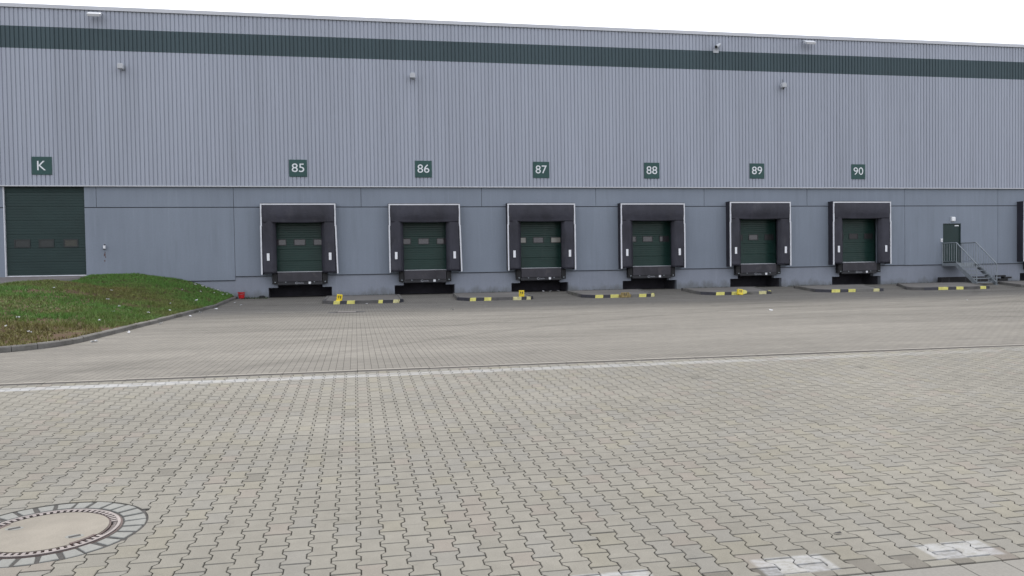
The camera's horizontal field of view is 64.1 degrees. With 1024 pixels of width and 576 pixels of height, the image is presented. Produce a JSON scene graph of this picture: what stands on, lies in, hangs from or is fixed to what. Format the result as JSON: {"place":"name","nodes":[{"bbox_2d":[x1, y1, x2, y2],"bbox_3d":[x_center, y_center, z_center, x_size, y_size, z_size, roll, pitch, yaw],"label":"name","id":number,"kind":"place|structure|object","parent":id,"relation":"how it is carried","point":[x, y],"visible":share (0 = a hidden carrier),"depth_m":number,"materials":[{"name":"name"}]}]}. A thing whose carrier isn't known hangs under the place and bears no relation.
{"place":"outdoors","nodes":[
{"label":"outdoors","id":0,"kind":"place"},
{"bbox_2d":[0,276,83,283],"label":"gate apron","id":1,"kind":"object","parent":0,"point":[14,279],"visible":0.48,"depth_m":33.61,"materials":[{"name":"grey concrete"}]},
{"bbox_2d":[0,272,233,345],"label":"grass bank","id":2,"kind":"structure","parent":0,"point":[78,331],"depth_m":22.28,"materials":[{"name":"plant"}]},
{"bbox_2d":[244,426,447,575],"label":"paving bed","id":3,"kind":"object","parent":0,"point":[360,524],"depth_m":5.13,"materials":[{"name":"grey sand"}]},
{"bbox_2d":[852,559,1023,575],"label":"gutter slabs","id":4,"kind":"structure","parent":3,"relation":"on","point":[1009,568],"depth_m":4.44,"materials":[{"name":"grey concrete"}]},
{"bbox_2d":[0,346,1023,575],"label":"road","id":5,"kind":"structure","parent":0,"point":[790,465],"depth_m":6.53,"materials":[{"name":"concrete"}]},
{"bbox_2d":[0,502,147,567],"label":"manhole cover","id":6,"kind":"object","parent":5,"relation":"on","point":[28,537],"visible":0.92,"depth_m":5.19,"materials":[{"name":"beige concrete"}]},
{"bbox_2d":[0,280,1023,383],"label":"yard","id":7,"kind":"structure","parent":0,"point":[282,334],"depth_m":17.45,"materials":[{"name":"concrete"}]},
{"bbox_2d":[0,296,236,352],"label":"kerb","id":8,"kind":"structure","parent":7,"relation":"on","point":[51,344],"depth_m":17.65,"materials":[{"name":"grey concrete"}]},
{"bbox_2d":[237,292,244,297],"bbox_3d":[-12.116,0.324,36.592,0.336,0.275,0.336,-1,2,-11],"label":"red bucket","id":9,"kind":"object","parent":7,"relation":"on","point":[241,294],"visible":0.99,"depth_m":36.48,"materials":[{"name":"plastic"}]},
{"bbox_2d":[328,311,364,312],"bbox_3d":[-5.406,0.796,26.697,1.220,0.042,0.700,-1,2,-11],"label":"drain cover","id":10,"kind":"object","parent":7,"relation":"on","point":[346,312],"visible":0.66,"depth_m":26.56,"materials":[{"name":"metal"}]},
{"bbox_2d":[322,294,403,303],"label":"curb","id":11,"kind":"structure","parent":7,"relation":"on","point":[370,299],"depth_m":33.71,"materials":[{"name":"yellow paint"}]},
{"bbox_2d":[336,294,342,300],"bbox_3d":[-6.968,0.407,32.936,0.250,0.280,0.230,6,8,-17],"label":"bay marker","id":12,"kind":"object","parent":11,"relation":"on","point":[339,297],"visible":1,"depth_m":32.93,"materials":[{"name":"yellow plastic"}]},
{"bbox_2d":[453,292,532,300],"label":"curb","id":13,"kind":"structure","parent":7,"relation":"on","point":[486,296],"depth_m":34.76,"materials":[{"name":"yellow paint"}]},
{"bbox_2d":[519,290,523,296],"bbox_3d":[0.401,0.231,34.438,0.220,0.260,0.125,-1,5,-8],"label":"bay marker","id":14,"kind":"object","parent":13,"relation":"on","point":[521,293],"visible":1,"depth_m":34.38,"materials":[{"name":"yellow plastic"}]},
{"bbox_2d":[567,289,654,297],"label":"curb","id":15,"kind":"structure","parent":7,"relation":"on","point":[615,293],"depth_m":36.09,"materials":[{"name":"yellow paint"}]},
{"bbox_2d":[621,292,629,297],"bbox_3d":[4.827,0.298,34.845,0.360,0.220,0.125,-1,-2,-16],"label":"bay marker","id":16,"kind":"object","parent":15,"relation":"on","point":[625,294],"visible":1,"depth_m":34.79,"materials":[{"name":"brown paint"}]},
{"bbox_2d":[681,286,771,294],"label":"curb","id":17,"kind":"structure","parent":7,"relation":"on","point":[724,290],"depth_m":37.23,"materials":[{"name":"yellow paint"}]},
{"bbox_2d":[737,289,746,294],"bbox_3d":[10.081,0.196,35.832,0.477,0.250,0.175,7,-11,-21],"label":"bay marker","id":18,"kind":"object","parent":17,"relation":"on","point":[740,291],"visible":0.93,"depth_m":35.73,"materials":[{"name":"yellow plastic"}]},
{"bbox_2d":[794,284,883,292],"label":"curb","id":19,"kind":"structure","parent":7,"relation":"on","point":[843,288],"depth_m":38.08,"materials":[{"name":"yellow paint"}]},
{"bbox_2d":[896,282,989,289],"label":"curb","id":20,"kind":"structure","parent":7,"relation":"on","point":[940,286],"depth_m":38.86,"materials":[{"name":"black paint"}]},
{"bbox_2d":[938,276,987,282],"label":"rubber beam","id":21,"kind":"structure","parent":7,"relation":"on","point":[953,279],"depth_m":43.34,"materials":[{"name":"black rubber"}]},
{"bbox_2d":[942,242,997,284],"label":"entrance steps","id":22,"kind":"structure","parent":7,"relation":"on","point":[981,269],"depth_m":42.21,"materials":[{"name":"metal"}]},
{"bbox_2d":[995,275,1011,280],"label":"block stack","id":23,"kind":"object","parent":7,"relation":"on","point":[1003,278],"visible":0.8,"depth_m":43.73,"materials":[{"name":"grey concrete"}]},
{"bbox_2d":[997,281,1023,286],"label":"curb","id":24,"kind":"structure","parent":7,"relation":"on","point":[1016,283],"depth_m":41.26,"materials":[{"name":"yellow paint"}]},
{"bbox_2d":[0,0,1023,43],"label":"sky","id":25,"kind":"structure","parent":0,"point":[979,21],"materials":[{"name":"white"}]},
{"bbox_3d":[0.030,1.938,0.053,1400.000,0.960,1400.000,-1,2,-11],"label":"ground","id":26,"kind":"structure","parent":0,"visible":0},
{"bbox_2d":[0,2,1023,298],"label":"warehouse","id":27,"kind":"structure","parent":26,"relation":"on","point":[180,142],"depth_m":38.77,"materials":[{"name":"silver metal"}]},
{"bbox_2d":[31,157,51,174],"bbox_3d":[-20.197,-5.253,35.108,0.800,0.770,0.070,-1,2,-11],"label":"sign","id":28,"kind":"object","parent":27,"relation":"attached to","point":[41,165],"visible":1,"depth_m":35.08,"materials":[{"name":"metal"}]},
{"bbox_2d":[86,12,102,16],"bbox_3d":[-17.919,-11.735,35.107,0.540,0.252,0.555,-1,2,-11],"label":"floodlight","id":29,"kind":"object","parent":27,"relation":"attached to","point":[98,14],"visible":1,"depth_m":34.89,"materials":[{"name":"grey"}]},
{"bbox_2d":[117,63,124,70],"bbox_3d":[-16.961,-9.598,35.441,0.262,0.246,0.357,-1,2,-11],"label":"wall lamp","id":30,"kind":"object","parent":27,"relation":"attached to","point":[120,66],"visible":1,"depth_m":35.29,"materials":[{"name":"grey plastic"}]},
{"bbox_2d":[289,160,306,176],"bbox_3d":[-9.719,-5.439,37.114,0.790,0.775,0.070,-1,2,-11],"label":"number sign","id":31,"kind":"object","parent":27,"relation":"attached to","point":[297,168],"visible":1,"depth_m":37.09,"materials":[{"name":"metal"}]},
{"bbox_2d":[276,222,321,271],"bbox_3d":[-9.754,-2.043,37.590,2.480,2.670,0.055,-1,2,-11],"label":"dock door","id":32,"kind":"structure","parent":27,"relation":"in","point":[299,246],"depth_m":37.60,"materials":[{"name":"green metal"}]},
{"bbox_2d":[260,203,338,274],"bbox_3d":[-9.627,-2.236,37.048,3.387,3.202,0.518,-1,2,-11],"label":"dock shelter","id":33,"kind":"object","parent":27,"relation":"attached to","point":[273,214],"visible":1,"depth_m":36.81,"materials":[{"name":"black fabric"}]},
{"bbox_2d":[272,272,327,284],"bbox_3d":[-9.765,-0.451,37.817,2.440,0.585,1.442,-1,2,-11],"label":"dock leveller","id":34,"kind":"object","parent":27,"relation":"attached to","point":[296,278],"visible":0.98,"depth_m":37.12,"materials":[{"name":"metal"}]},
{"bbox_2d":[410,73,414,79],"bbox_3d":[-4.607,-9.806,37.806,0.262,0.246,0.357,-1,2,-11],"label":"wall lamp","id":35,"kind":"object","parent":27,"relation":"attached to","point":[412,76],"visible":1,"depth_m":37.64,"materials":[{"name":"grey"}]},
{"bbox_2d":[415,161,431,176],"bbox_3d":[-4.142,-5.556,38.181,0.790,0.775,0.070,-1,2,-11],"label":"number sign","id":36,"kind":"object","parent":27,"relation":"attached to","point":[423,168],"visible":1,"depth_m":38.15,"materials":[{"name":"metal"}]},
{"bbox_2d":[403,222,445,269],"bbox_3d":[-4.172,-2.150,38.658,2.480,2.670,0.055,-1,2,-11],"label":"dock door","id":37,"kind":"structure","parent":27,"relation":"in","point":[424,243],"depth_m":38.68,"materials":[{"name":"green metal"}]},
{"bbox_2d":[399,270,450,282],"bbox_3d":[-4.182,-0.559,38.885,2.440,0.585,1.442,-1,2,-11],"label":"dock leveller","id":38,"kind":"object","parent":27,"relation":"attached to","point":[418,276],"visible":0.98,"depth_m":38.19,"materials":[{"name":"metal"}]},
{"bbox_2d":[388,203,462,272],"bbox_3d":[-4.044,-2.339,38.117,3.387,3.186,0.518,-1,2,-11],"label":"dock shelter","id":39,"kind":"object","parent":27,"relation":"attached to","point":[399,214],"visible":1,"depth_m":37.87,"materials":[{"name":"black"}]},
{"bbox_2d":[515,268,565,280],"bbox_3d":[1.278,-0.678,39.930,2.440,0.585,1.442,-1,2,-11],"label":"dock leveller","id":40,"kind":"object","parent":27,"relation":"attached to","point":[526,274],"visible":0.98,"depth_m":39.23,"materials":[{"name":"metal"}]},
{"bbox_2d":[506,203,575,270],"bbox_3d":[1.389,-2.459,39.156,3.332,3.194,0.518,-1,2,-11],"label":"dock shelter","id":41,"kind":"object","parent":27,"relation":"attached to","point":[518,213],"visible":1,"depth_m":38.92,"materials":[{"name":"black"}]},
{"bbox_2d":[533,162,548,177],"bbox_3d":[1.397,-5.672,39.240,0.790,0.775,0.070,-1,2,-11],"label":"number sign","id":42,"kind":"object","parent":27,"relation":"attached to","point":[540,169],"visible":1,"depth_m":39.21,"materials":[{"name":"metal"}]},
{"bbox_2d":[521,221,560,267],"bbox_3d":[1.288,-2.269,39.703,2.480,2.670,0.055,-1,2,-11],"label":"dock door","id":43,"kind":"structure","parent":27,"relation":"in","point":[540,241],"depth_m":39.74,"materials":[{"name":"green metal"}]},
{"bbox_2d":[627,266,674,278],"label":"dock leveller","id":44,"kind":"object","parent":27,"relation":"attached to","point":[654,272],"visible":0.98,"depth_m":40.28,"materials":[{"name":"metal"}]},
{"bbox_2d":[644,163,658,178],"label":"number sign","id":45,"kind":"object","parent":27,"relation":"attached to","point":[651,170],"visible":1,"depth_m":40.26,"materials":[{"name":"metal"}]},
{"bbox_2d":[632,221,670,266],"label":"dock door","id":46,"kind":"structure","parent":27,"relation":"in","point":[651,239],"depth_m":40.81,"materials":[{"name":"green metal"}]},
{"bbox_2d":[618,203,685,268],"bbox_3d":[6.878,-2.574,40.206,3.332,3.194,0.518,-1,2,-11],"label":"dock shelter","id":47,"kind":"object","parent":27,"relation":"attached to","point":[629,213],"visible":1,"depth_m":39.98,"materials":[{"name":"black"}]},
{"bbox_2d":[713,43,720,52],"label":"security camera","id":48,"kind":"object","parent":27,"relation":"attached to","point":[717,49],"visible":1,"depth_m":40.72,"materials":[{"name":"grey plastic"}]},
{"bbox_2d":[750,163,763,178],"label":"number sign","id":49,"kind":"object","parent":27,"relation":"attached to","point":[756,170],"visible":1,"depth_m":41.31,"materials":[{"name":"metal"}]},
{"bbox_2d":[734,264,780,275],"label":"dock leveller","id":50,"kind":"object","parent":27,"relation":"attached to","point":[758,269],"visible":1,"depth_m":41.35,"materials":[{"name":"metal"}]},
{"bbox_2d":[740,219,775,263],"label":"dock door","id":51,"kind":"structure","parent":27,"relation":"in","point":[758,236],"depth_m":41.88,"materials":[{"name":"green metal"}]},
{"bbox_2d":[726,201,791,265],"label":"dock shelter","id":52,"kind":"object","parent":27,"relation":"attached to","point":[737,211],"visible":1,"depth_m":41.06,"materials":[{"name":"black"}]},
{"bbox_2d":[780,79,786,89],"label":"wall lamp","id":53,"kind":"object","parent":27,"relation":"attached to","point":[783,85],"visible":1,"depth_m":41.19,"materials":[{"name":"grey"}]},
{"bbox_2d":[803,40,815,43],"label":"floodlight","id":54,"kind":"object","parent":27,"relation":"attached to","point":[808,42],"visible":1,"depth_m":41.19,"materials":[{"name":"grey"}]},
{"bbox_2d":[851,164,864,178],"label":"number sign","id":55,"kind":"object","parent":27,"relation":"attached to","point":[857,171],"visible":1,"depth_m":42.38,"materials":[{"name":"metal"}]},
{"bbox_2d":[836,262,880,273],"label":"dock leveller","id":56,"kind":"object","parent":27,"relation":"attached to","point":[860,267],"visible":0.95,"depth_m":42.42,"materials":[{"name":"metal"}]},
{"bbox_2d":[843,219,874,262],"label":"dock door","id":57,"kind":"structure","parent":27,"relation":"in","point":[858,234],"depth_m":42.96,"materials":[{"name":"green metal"}]},
{"bbox_2d":[828,201,891,264],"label":"dock shelter","id":58,"kind":"object","parent":27,"relation":"attached to","point":[840,211],"visible":1,"depth_m":42.12,"materials":[{"name":"black"}]},
{"bbox_2d":[943,223,960,262],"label":"entrance door","id":59,"kind":"structure","parent":27,"relation":"in","point":[951,232],"depth_m":43.73,"materials":[{"name":"green"}]},
{"bbox_2d":[1017,201,1023,261],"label":"dock shelter","id":60,"kind":"object","parent":27,"relation":"attached to","point":[1020,231],"visible":1,"depth_m":44.16,"materials":[{"name":"black"}]},
{"bbox_2d":[0,344,1023,385],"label":"drainage channel","id":61,"kind":"object","parent":26,"relation":"on","point":[417,368],"visible":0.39,"depth_m":11.69,"materials":[{"name":"concrete"}]},
{"bbox_2d":[0,345,1023,385],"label":"channel grating","id":62,"kind":"object","parent":61,"relation":"in","point":[491,366],"visible":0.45,"depth_m":11.65,"materials":[{"name":"grey metal"}]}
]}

